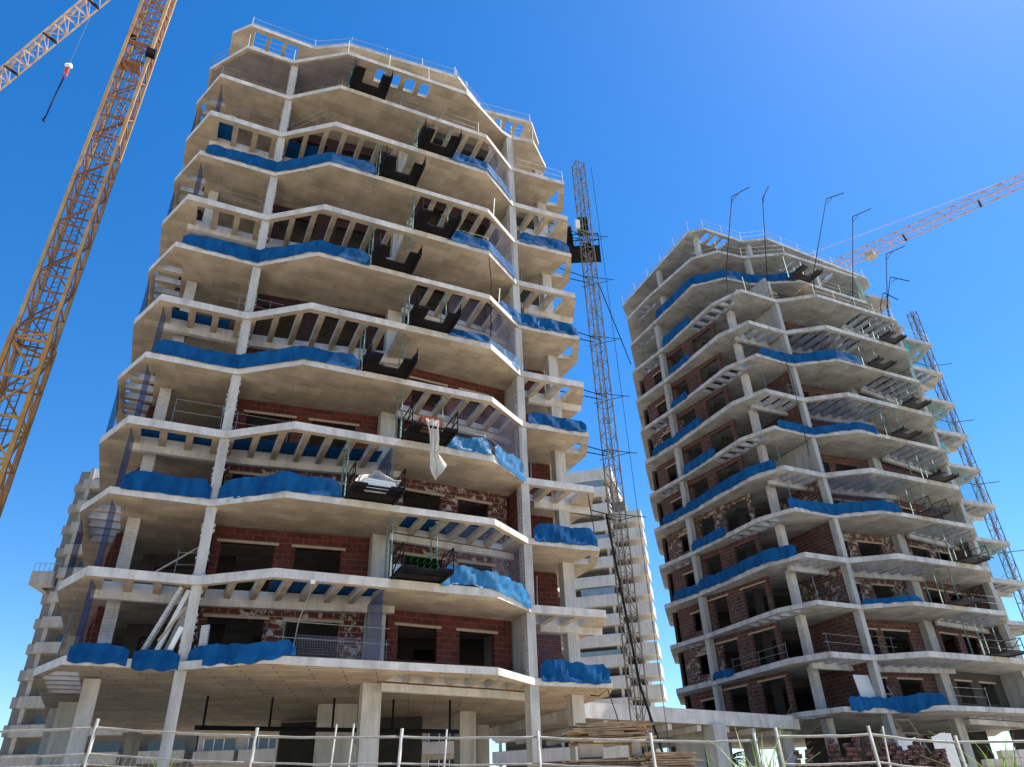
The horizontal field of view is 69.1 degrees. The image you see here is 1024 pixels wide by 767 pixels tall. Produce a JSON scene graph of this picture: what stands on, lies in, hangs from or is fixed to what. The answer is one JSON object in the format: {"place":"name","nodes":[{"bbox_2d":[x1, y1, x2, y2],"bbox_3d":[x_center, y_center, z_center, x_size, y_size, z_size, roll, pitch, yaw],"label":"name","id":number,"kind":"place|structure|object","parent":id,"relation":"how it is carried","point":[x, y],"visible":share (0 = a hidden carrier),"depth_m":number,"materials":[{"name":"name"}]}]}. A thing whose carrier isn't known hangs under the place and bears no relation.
{"place":"outdoors","nodes":[
{"label":"outdoors","id":0,"kind":"place"},
{"bbox_2d":[0,468,198,766],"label":"apartment building","id":1,"kind":"structure","parent":0,"point":[27,706],"depth_m":86.14,"materials":[{"name":"white paint"}]},
{"bbox_2d":[191,733,453,766],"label":"apartment building","id":2,"kind":"structure","parent":0,"point":[217,748],"depth_m":82.06,"materials":[{"name":"white paint"}]},
{"bbox_2d":[0,0,1023,766],"label":"sky","id":3,"kind":"structure","parent":0,"point":[675,109],"materials":[{"name":"blue"}]},
{"bbox_2d":[492,467,666,766],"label":"apartment building","id":4,"kind":"structure","parent":0,"point":[595,587],"depth_m":114.73,"materials":[{"name":"white paint"}]},
{"bbox_2d":[489,702,800,766],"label":"podium deck","id":5,"kind":"structure","parent":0,"point":[683,724],"depth_m":41.63,"materials":[{"name":"concrete"}]},
{"bbox_3d":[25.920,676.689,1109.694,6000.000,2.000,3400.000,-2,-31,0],"label":"ground","id":6,"kind":"structure","parent":0,"visible":0},
{"bbox_2d":[0,726,93,766],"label":"fence panel","id":7,"kind":"object","parent":6,"relation":"on","point":[38,730],"visible":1,"depth_m":15.43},
{"bbox_2d":[0,0,176,517],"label":"tower crane","id":8,"kind":"object","parent":6,"relation":"on","point":[123,65],"visible":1,"depth_m":41.08,"materials":[{"name":"yellow metal"}]},
{"bbox_2d":[83,719,254,766],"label":"fence panel","id":9,"kind":"object","parent":6,"relation":"on","point":[89,753],"visible":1,"depth_m":15.41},
{"bbox_2d":[33,24,612,766],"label":"unfinished tower","id":10,"kind":"structure","parent":6,"relation":"on","point":[471,652],"depth_m":35.65,"materials":[{"name":"concrete"}]},
{"bbox_2d":[64,517,82,578],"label":"safety net","id":11,"kind":"object","parent":10,"relation":"hanging from","point":[74,553],"visible":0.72,"depth_m":30.08,"materials":[{"name":"blue fabric"}]},
{"bbox_2d":[74,579,95,644],"bbox_3d":[-15.375,8.514,26.707,0.017,2.700,1.142,7,-33,-15],"label":"safety net","id":12,"kind":"object","parent":10,"relation":"hanging from","point":[85,614],"visible":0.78,"depth_m":26.83,"materials":[{"name":"blue fabric"}]},
{"bbox_2d":[66,643,128,665],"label":"blue tarp","id":13,"kind":"object","parent":10,"relation":"on","point":[100,653],"visible":1,"depth_m":25.57,"materials":[{"name":"plastic"}]},
{"bbox_2d":[94,499,115,566],"bbox_3d":[-15.460,5.836,28.269,0.023,2.700,1.160,7,-33,-15],"label":"safety net","id":14,"kind":"object","parent":10,"relation":"hanging from","point":[105,538],"visible":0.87,"depth_m":28.34,"materials":[{"name":"blue fabric"}]},
{"bbox_2d":[115,428,133,486],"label":"safety net","id":15,"kind":"object","parent":10,"relation":"hanging from","point":[126,458],"visible":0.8,"depth_m":29.96,"materials":[{"name":"blue fabric"}]},
{"bbox_2d":[134,365,150,416],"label":"safety net","id":16,"kind":"object","parent":10,"relation":"hanging from","point":[142,395],"visible":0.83,"depth_m":31.55,"materials":[{"name":"blue fabric"}]},
{"bbox_2d":[131,649,179,671],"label":"blue tarp","id":17,"kind":"object","parent":10,"relation":"on","point":[157,660],"visible":1,"depth_m":26.18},
{"bbox_2d":[141,586,183,649],"bbox_3d":[-12.922,8.818,27.312,1.132,2.693,0.320,4,-32,-10],"label":"leaning board","id":18,"kind":"object","parent":10,"relation":"on","point":[162,619],"visible":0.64,"depth_m":27.34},
{"bbox_2d":[120,470,211,498],"bbox_3d":[-13.547,3.963,29.300,3.264,0.906,0.064,12,-34,-22],"label":"blue tarp","id":19,"kind":"object","parent":10,"relation":"attached to","point":[147,481],"visible":1,"depth_m":29.27,"materials":[{"name":"plastic"}]},
{"bbox_2d":[154,590,189,649],"bbox_3d":[-12.617,8.932,27.470,0.995,2.654,0.134,5,-32,-12],"label":"leaning board","id":20,"kind":"object","parent":10,"relation":"on","point":[175,614],"visible":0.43,"depth_m":27.64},
{"bbox_2d":[141,428,210,445],"bbox_3d":[-14.680,2.282,31.835,3.338,0.086,1.148,12,-34,-22],"label":"tarp sheet","id":21,"kind":"object","parent":10,"relation":"on","point":[174,437],"visible":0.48,"depth_m":31.86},
{"bbox_2d":[171,309,229,328],"bbox_3d":[-14.986,-3.013,35.050,3.138,0.082,1.085,12,-34,-22],"label":"tarp sheet","id":22,"kind":"object","parent":10,"relation":"on","point":[199,318],"visible":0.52,"depth_m":35.01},
{"bbox_2d":[217,122,239,140],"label":"tarp sheet","id":23,"kind":"object","parent":10,"relation":"on","point":[225,131],"visible":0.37,"depth_m":41.01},
{"bbox_2d":[186,639,295,665],"bbox_3d":[-9.684,9.572,26.352,3.963,0.880,0.574,-4,-31,2],"label":"blue tarp","id":24,"kind":"object","parent":10,"relation":"on","point":[229,654],"visible":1,"depth_m":26.33,"materials":[{"name":"plastic"}]},
{"bbox_2d":[153,339,358,369],"bbox_3d":[-11.127,-1.210,32.848,8.611,0.869,1.091,2,-32,-7],"label":"blue tarp","id":25,"kind":"object","parent":10,"relation":"on","point":[207,356],"visible":1,"depth_m":32.85,"materials":[{"name":"plastic"}]},
{"bbox_2d":[182,234,369,264],"bbox_3d":[-11.286,-6.464,36.066,8.695,0.974,1.101,2,-32,-7],"label":"blue tarp","id":26,"kind":"object","parent":10,"relation":"on","point":[237,250],"visible":1,"depth_m":36.07,"materials":[{"name":"plastic"}]},
{"bbox_2d":[217,471,340,498],"bbox_3d":[-9.376,4.083,29.779,4.936,0.961,0.882,-1,-31,-3],"label":"blue tarp","id":27,"kind":"object","parent":10,"relation":"on","point":[270,483],"visible":1,"depth_m":29.76,"materials":[{"name":"plastic"}]},
{"bbox_2d":[205,144,375,174],"bbox_3d":[-11.532,-11.762,39.293,8.610,0.978,1.104,2,-32,-7],"label":"blue tarp","id":28,"kind":"object","parent":10,"relation":"on","point":[262,162],"visible":1,"depth_m":39.29,"materials":[{"name":"plastic"}]},
{"bbox_2d":[285,141,324,157],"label":"tarp sheet","id":29,"kind":"object","parent":10,"relation":"on","point":[293,150],"visible":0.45,"depth_m":42.26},
{"bbox_2d":[232,438,382,461],"bbox_3d":[-9.256,3.045,33.428,6.674,0.088,1.561,7,-33,-15],"label":"tarp sheet","id":30,"kind":"object","parent":10,"relation":"on","point":[290,448],"visible":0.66,"depth_m":33.28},
{"bbox_2d":[266,579,377,595],"bbox_3d":[-7.607,8.287,30.220,4.599,0.080,2.382,7,-32,-14],"label":"tarp sheet","id":31,"kind":"object","parent":10,"relation":"on","point":[296,587],"visible":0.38,"depth_m":30.37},
{"bbox_2d":[194,696,458,733],"bbox_3d":[-7.704,14.416,32.272,11.168,1.400,0.180,8,-33,-17],"label":"drain pipe","id":32,"kind":"object","parent":10,"relation":"hanging from","point":[203,726],"visible":1,"depth_m":31.74,"materials":[{"name":"black metal"}]},
{"bbox_2d":[211,34,466,86],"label":"guard rail","id":33,"kind":"object","parent":10,"relation":"on","point":[333,49],"visible":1,"depth_m":44.58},
{"bbox_2d":[296,635,386,660],"bbox_3d":[-6.201,9.672,27.232,3.326,0.737,0.109,12,-34,-22],"label":"safety net","id":34,"kind":"object","parent":10,"relation":"attached to","point":[320,638],"visible":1,"depth_m":27.19,"materials":[{"name":"grey"}]},
{"bbox_2d":[347,57,393,99],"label":"loading platform","id":35,"kind":"structure","parent":10,"relation":"on","point":[356,75],"depth_m":42.37,"materials":[{"name":"black metal"}]},
{"bbox_2d":[340,441,405,504],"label":"loading platform","id":36,"kind":"structure","parent":10,"relation":"on","point":[391,496],"depth_m":30.15,"materials":[{"name":"black metal"}]},
{"bbox_2d":[360,477,395,493],"bbox_3d":[-5.535,4.278,30.343,1.533,0.430,0.863,13,-35,-24],"label":"board stack","id":37,"kind":"object","parent":36,"relation":"on","point":[372,481],"visible":0.36,"depth_m":30.06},
{"bbox_2d":[355,471,400,486],"bbox_3d":[-5.522,3.928,30.571,1.760,0.337,1.000,12,-34,-22],"label":"plastic sheet","id":38,"kind":"object","parent":36,"relation":"on","point":[379,475],"visible":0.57,"depth_m":30.42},
{"bbox_2d":[364,590,382,660],"bbox_3d":[-5.493,9.800,29.427,0.001,2.690,2.460,12,-34,-22],"label":"safety net","id":39,"kind":"object","parent":10,"relation":"attached to","point":[374,610],"visible":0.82,"depth_m":29.43,"materials":[{"name":"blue fabric"}]},
{"bbox_2d":[358,324,417,379],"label":"loading platform","id":40,"kind":"structure","parent":10,"relation":"on","point":[371,359],"depth_m":33.55,"materials":[{"name":"black metal"}]},
{"bbox_2d":[368,227,422,274],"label":"loading platform","id":41,"kind":"structure","parent":10,"relation":"on","point":[379,253],"depth_m":36.73,"materials":[{"name":"black metal"}]},
{"bbox_2d":[375,144,425,186],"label":"loading platform","id":42,"kind":"structure","parent":10,"relation":"on","point":[386,166],"depth_m":39.93,"materials":[{"name":"black metal"}]},
{"bbox_2d":[383,515,453,583],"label":"loading platform","id":43,"kind":"structure","parent":10,"relation":"on","point":[403,571],"depth_m":29.41,"materials":[{"name":"black metal"}]},
{"bbox_2d":[404,555,439,573],"bbox_3d":[-3.537,7.194,29.322,1.721,0.425,0.933,12,-34,-22],"label":"sack pile","id":44,"kind":"object","parent":43,"relation":"on","point":[425,563],"visible":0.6,"depth_m":29.18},
{"bbox_2d":[394,388,457,446],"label":"loading platform","id":45,"kind":"structure","parent":10,"relation":"on","point":[412,432],"depth_m":32.61,"materials":[{"name":"black metal"}]},
{"bbox_2d":[426,418,446,479],"bbox_3d":[-3.227,2.783,31.361,0.960,2.810,0.208,12,-34,-22],"label":"plastic sheet","id":46,"kind":"object","parent":45,"relation":"hanging from","point":[438,465],"visible":1,"depth_m":31.29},
{"bbox_2d":[403,283,460,333],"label":"loading platform","id":47,"kind":"structure","parent":10,"relation":"on","point":[417,313],"depth_m":35.91,"materials":[{"name":"black metal"}]},
{"bbox_2d":[408,195,461,238],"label":"loading platform","id":48,"kind":"structure","parent":10,"relation":"on","point":[421,218],"depth_m":39.12,"materials":[{"name":"black metal"}]},
{"bbox_2d":[412,118,461,157],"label":"loading platform","id":49,"kind":"structure","parent":10,"relation":"on","point":[423,140],"depth_m":42.32,"materials":[{"name":"black metal"}]},
{"bbox_2d":[399,516,493,539],"bbox_3d":[-3.156,6.328,33.240,4.987,0.086,2.604,15,-35,-26],"label":"tarp sheet","id":50,"kind":"object","parent":10,"relation":"on","point":[407,521],"visible":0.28,"depth_m":33.41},
{"bbox_2d":[447,398,486,437],"bbox_3d":[-2.119,2.083,34.903,2.063,2.647,0.160,14,-35,-24],"label":"safety net","id":51,"kind":"object","parent":10,"relation":"hanging from","point":[465,418],"visible":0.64,"depth_m":35.13,"materials":[{"name":"grey"}]},
{"bbox_2d":[443,436,491,454],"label":"blue tarp","id":52,"kind":"object","parent":10,"relation":"on","point":[478,445],"visible":0.84,"depth_m":33.94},
{"bbox_2d":[445,523,489,586],"bbox_3d":[-1.916,7.372,31.676,2.063,2.647,0.160,14,-35,-24],"label":"safety net","id":53,"kind":"object","parent":10,"relation":"hanging from","point":[466,547],"visible":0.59,"depth_m":31.91,"materials":[{"name":"grey"}]},
{"bbox_2d":[448,329,489,342],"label":"blue tarp","id":54,"kind":"object","parent":10,"relation":"on","point":[469,335],"visible":0.98,"depth_m":37.05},
{"bbox_2d":[449,152,512,200],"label":"blue tarp","id":55,"kind":"object","parent":10,"relation":"on","point":[465,159],"visible":0.95,"depth_m":43.84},
{"bbox_2d":[448,231,515,278],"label":"blue tarp","id":56,"kind":"object","parent":10,"relation":"on","point":[464,238],"visible":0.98,"depth_m":40.62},
{"bbox_2d":[440,564,531,608],"bbox_3d":[-0.746,8.530,31.473,5.217,1.124,0.910,25,-41,-37],"label":"blue tarp","id":57,"kind":"object","parent":10,"relation":"on","point":[495,581],"visible":0.94,"depth_m":30.99,"materials":[{"name":"plastic"}]},
{"bbox_2d":[491,530,524,588],"bbox_3d":[-0.251,8.153,33.060,0.210,2.647,2.608,-20,-36,27],"label":"safety net","id":58,"kind":"object","parent":10,"relation":"attached to","point":[501,573],"visible":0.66,"depth_m":33.29,"materials":[{"name":"grey"}]},
{"bbox_2d":[495,445,525,482],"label":"blue tarp","id":59,"kind":"object","parent":10,"relation":"on","point":[512,463],"visible":1,"depth_m":35.47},
{"bbox_2d":[499,301,577,334],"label":"blue tarp","id":60,"kind":"object","parent":10,"relation":"on","point":[529,320],"visible":0.97,"depth_m":41.88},
{"bbox_2d":[519,232,569,252],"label":"blue tarp","id":61,"kind":"object","parent":10,"relation":"attached to","point":[551,243],"visible":1,"depth_m":45.36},
{"bbox_2d":[536,615,576,665],"bbox_3d":[1.922,11.562,33.213,1.961,2.247,0.259,10,-33,-19],"label":"safety net","id":62,"kind":"object","parent":10,"relation":"hanging from","point":[560,634],"visible":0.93,"depth_m":33.31,"materials":[{"name":"grey"}]},
{"bbox_2d":[528,412,586,431],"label":"blue tarp","id":63,"kind":"object","parent":10,"relation":"on","point":[567,424],"visible":1,"depth_m":38.82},
{"bbox_2d":[534,523,597,546],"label":"blue tarp","id":64,"kind":"object","parent":10,"relation":"on","point":[556,533],"visible":1,"depth_m":35.60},
{"bbox_2d":[540,659,610,684],"bbox_3d":[2.790,12.563,32.415,3.342,1.035,0.195,10,-33,-19],"label":"blue tarp","id":65,"kind":"object","parent":10,"relation":"on","point":[561,670],"visible":1,"depth_m":32.39,"materials":[{"name":"plastic"}]},
{"bbox_2d":[249,727,401,766],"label":"fence panel","id":66,"kind":"object","parent":6,"relation":"on","point":[299,737],"visible":1,"depth_m":15.49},
{"bbox_2d":[397,728,538,766],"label":"fence panel","id":67,"kind":"object","parent":6,"relation":"on","point":[457,738],"visible":1,"depth_m":15.45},
{"bbox_2d":[536,731,650,766],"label":"fence panel","id":68,"kind":"object","parent":6,"relation":"on","point":[539,737],"visible":1,"depth_m":15.40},
{"bbox_2d":[548,160,654,758],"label":"hoist mast","id":69,"kind":"object","parent":6,"relation":"on","point":[620,516],"visible":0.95,"depth_m":41.80,"materials":[{"name":"grey metal"}]},
{"bbox_2d":[564,217,600,263],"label":"hoist cage","id":70,"kind":"object","parent":69,"relation":"attached to","point":[575,254],"visible":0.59,"depth_m":51.07,"materials":[{"name":"black metal"}]},
{"bbox_2d":[591,169,669,751],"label":"power cable","id":71,"kind":"object","parent":69,"relation":"hanging from","point":[633,480],"visible":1,"depth_m":40.90,"materials":[{"name":"grey plastic"}]},
{"bbox_2d":[605,514,663,751],"bbox_3d":[5.863,11.990,35.424,1.718,12.058,0.504,-2,-31,0],"label":"steel tube","id":72,"kind":"object","parent":69,"relation":"attached to","point":[632,646],"visible":1,"depth_m":35.44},
{"bbox_2d":[561,759,646,766],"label":"plank stack","id":73,"kind":"object","parent":6,"relation":"on","point":[629,762],"visible":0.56,"depth_m":21.82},
{"bbox_2d":[577,744,603,759],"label":"spacer block","id":74,"kind":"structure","parent":73,"relation":"on","point":[590,751],"depth_m":22.26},
{"bbox_2d":[562,721,656,746],"bbox_3d":[2.963,10.744,22.795,2.834,0.615,1.084,-2,-31,0],"label":"plank stack","id":75,"kind":"object","parent":74,"relation":"on","point":[633,730],"visible":0.89,"depth_m":22.46,"materials":[{"name":"wood"}]},
{"bbox_2d":[635,752,703,766],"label":"plank stack","id":76,"kind":"object","parent":6,"relation":"on","point":[671,759],"visible":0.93,"depth_m":21.47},
{"bbox_2d":[649,733,760,766],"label":"fence panel","id":77,"kind":"object","parent":6,"relation":"on","point":[754,739],"visible":0.99,"depth_m":15.38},
{"bbox_2d":[686,714,818,766],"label":"grass tuft","id":78,"kind":"object","parent":6,"relation":"on","point":[756,764],"visible":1,"depth_m":11.73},
{"bbox_2d":[622,227,1023,766],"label":"unfinished tower","id":79,"kind":"structure","parent":6,"relation":"on","point":[849,562],"depth_m":55.93,"materials":[{"name":"grey concrete"}]},
{"bbox_2d":[662,317,689,346],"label":"blue tarp","id":80,"kind":"object","parent":79,"relation":"attached to","point":[674,331],"visible":1,"depth_m":64.97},
{"bbox_2d":[673,585,697,600],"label":"blue tarp","id":81,"kind":"object","parent":79,"relation":"on","point":[685,592],"visible":1,"depth_m":56.62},
{"bbox_2d":[674,417,701,442],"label":"blue tarp","id":82,"kind":"object","parent":79,"relation":"on","point":[692,425],"visible":1,"depth_m":60.56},
{"bbox_2d":[684,448,714,474],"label":"blue tarp","id":83,"kind":"object","parent":79,"relation":"attached to","point":[700,459],"visible":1,"depth_m":58.43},
{"bbox_2d":[691,526,725,551],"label":"blue tarp","id":84,"kind":"object","parent":79,"relation":"attached to","point":[716,534],"visible":1,"depth_m":55.50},
{"bbox_2d":[655,270,796,318],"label":"blue tarp","id":85,"kind":"object","parent":79,"relation":"on","point":[701,278],"visible":0.95,"depth_m":63.95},
{"bbox_2d":[685,460,775,512],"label":"blue tarp","id":86,"kind":"object","parent":79,"relation":"on","point":[730,482],"visible":1,"depth_m":54.61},
{"bbox_2d":[698,544,796,591],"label":"blue tarp","id":87,"kind":"object","parent":79,"relation":"on","point":[765,556],"visible":1,"depth_m":51.26,"materials":[{"name":"plastic"}]},
{"bbox_2d":[775,254,822,282],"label":"loading platform","id":88,"kind":"structure","parent":79,"relation":"on","point":[798,273],"depth_m":63.45,"materials":[{"name":"grey metal"}]},
{"bbox_2d":[759,347,862,364],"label":"blue tarp","id":89,"kind":"object","parent":79,"relation":"on","point":[815,356],"visible":0.99,"depth_m":57.59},
{"bbox_2d":[777,419,878,434],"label":"blue tarp","id":90,"kind":"object","parent":79,"relation":"on","point":[824,429],"visible":0.99,"depth_m":54.29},
{"bbox_2d":[788,497,901,514],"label":"blue tarp","id":91,"kind":"object","parent":79,"relation":"on","point":[839,508],"visible":1,"depth_m":51.07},
{"bbox_2d":[853,675,875,697],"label":"grey panel","id":92,"kind":"object","parent":79,"relation":"on","point":[864,685],"visible":0.64,"depth_m":45.73,"materials":[{"name":"grey"}]},
{"bbox_2d":[846,339,896,370],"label":"loading platform","id":93,"kind":"structure","parent":79,"relation":"attached to","point":[874,363],"depth_m":58.54,"materials":[{"name":"grey metal"}]},
{"bbox_2d":[858,315,906,344],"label":"loading platform","id":94,"kind":"structure","parent":79,"relation":"attached to","point":[885,337],"depth_m":61.06,"materials":[{"name":"grey metal"}]},
{"bbox_2d":[862,595,922,603],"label":"blue tarp","id":95,"kind":"object","parent":79,"relation":"on","point":[892,599],"visible":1,"depth_m":47.82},
{"bbox_2d":[868,406,921,439],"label":"loading platform","id":96,"kind":"structure","parent":79,"relation":"attached to","point":[899,433],"depth_m":55.35,"materials":[{"name":"grey metal"}]},
{"bbox_2d":[849,693,947,713],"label":"blue tarp","id":97,"kind":"object","parent":79,"relation":"on","point":[916,703],"visible":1,"depth_m":44.58,"materials":[{"name":"plastic"}]},
{"bbox_2d":[879,378,931,409],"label":"loading platform","id":98,"kind":"structure","parent":79,"relation":"attached to","point":[909,403],"depth_m":57.88,"materials":[{"name":"grey metal"}]},
{"bbox_2d":[892,481,953,518],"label":"loading platform","id":99,"kind":"structure","parent":79,"relation":"on","point":[930,512],"depth_m":52.15,"materials":[{"name":"grey metal"}]},
{"bbox_2d":[903,447,958,482],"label":"loading platform","id":100,"kind":"structure","parent":79,"relation":"attached to","point":[937,476],"depth_m":54.74,"materials":[{"name":"grey metal"}]},
{"bbox_2d":[918,565,986,606],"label":"loading platform","id":101,"kind":"structure","parent":79,"relation":"on","point":[966,601],"depth_m":49.00,"materials":[{"name":"grey metal"}]},
{"bbox_2d":[928,525,993,564],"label":"loading platform","id":102,"kind":"structure","parent":79,"relation":"on","point":[969,559],"depth_m":51.48,"materials":[{"name":"grey metal"}]},
{"bbox_2d":[958,614,1023,657],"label":"loading platform","id":103,"kind":"structure","parent":79,"relation":"on","point":[1006,653],"depth_m":48.41,"materials":[{"name":"grey metal"}]},
{"bbox_2d":[773,727,875,766],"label":"fence panel","id":104,"kind":"object","parent":6,"relation":"on","point":[804,736],"visible":0.99,"depth_m":14.94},
{"bbox_2d":[793,735,950,766],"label":"rubble pile","id":105,"kind":"object","parent":6,"relation":"on","point":[915,751],"visible":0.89,"depth_m":39.15,"materials":[{"name":"brick"}]},
{"bbox_2d":[866,726,954,766],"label":"fence panel","id":106,"kind":"object","parent":6,"relation":"on","point":[871,735],"visible":0.98,"depth_m":14.83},
{"bbox_2d":[810,172,1023,275],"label":"tower crane","id":107,"kind":"object","parent":6,"relation":"on","point":[870,255],"visible":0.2,"depth_m":74.98,"materials":[{"name":"orange metal"}]},
{"bbox_2d":[931,733,960,766],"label":"white board","id":108,"kind":"object","parent":6,"relation":"on","point":[953,759],"visible":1,"depth_m":41.95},
{"bbox_2d":[906,311,1023,620],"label":"hoist mast","id":109,"kind":"object","parent":6,"relation":"on","point":[996,529],"visible":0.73,"depth_m":64.44,"materials":[{"name":"grey metal"}]},
{"bbox_2d":[921,722,1023,766],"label":"grass tuft","id":110,"kind":"object","parent":6,"relation":"on","point":[1014,765],"visible":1,"depth_m":11.62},
{"bbox_2d":[953,735,1023,766],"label":"fence panel","id":111,"kind":"object","parent":6,"relation":"on","point":[957,743],"visible":1,"depth_m":14.75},
{"bbox_2d":[981,749,1023,766],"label":"brick stack","id":112,"kind":"object","parent":6,"relation":"on","point":[1019,755],"visible":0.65,"depth_m":42.27,"materials":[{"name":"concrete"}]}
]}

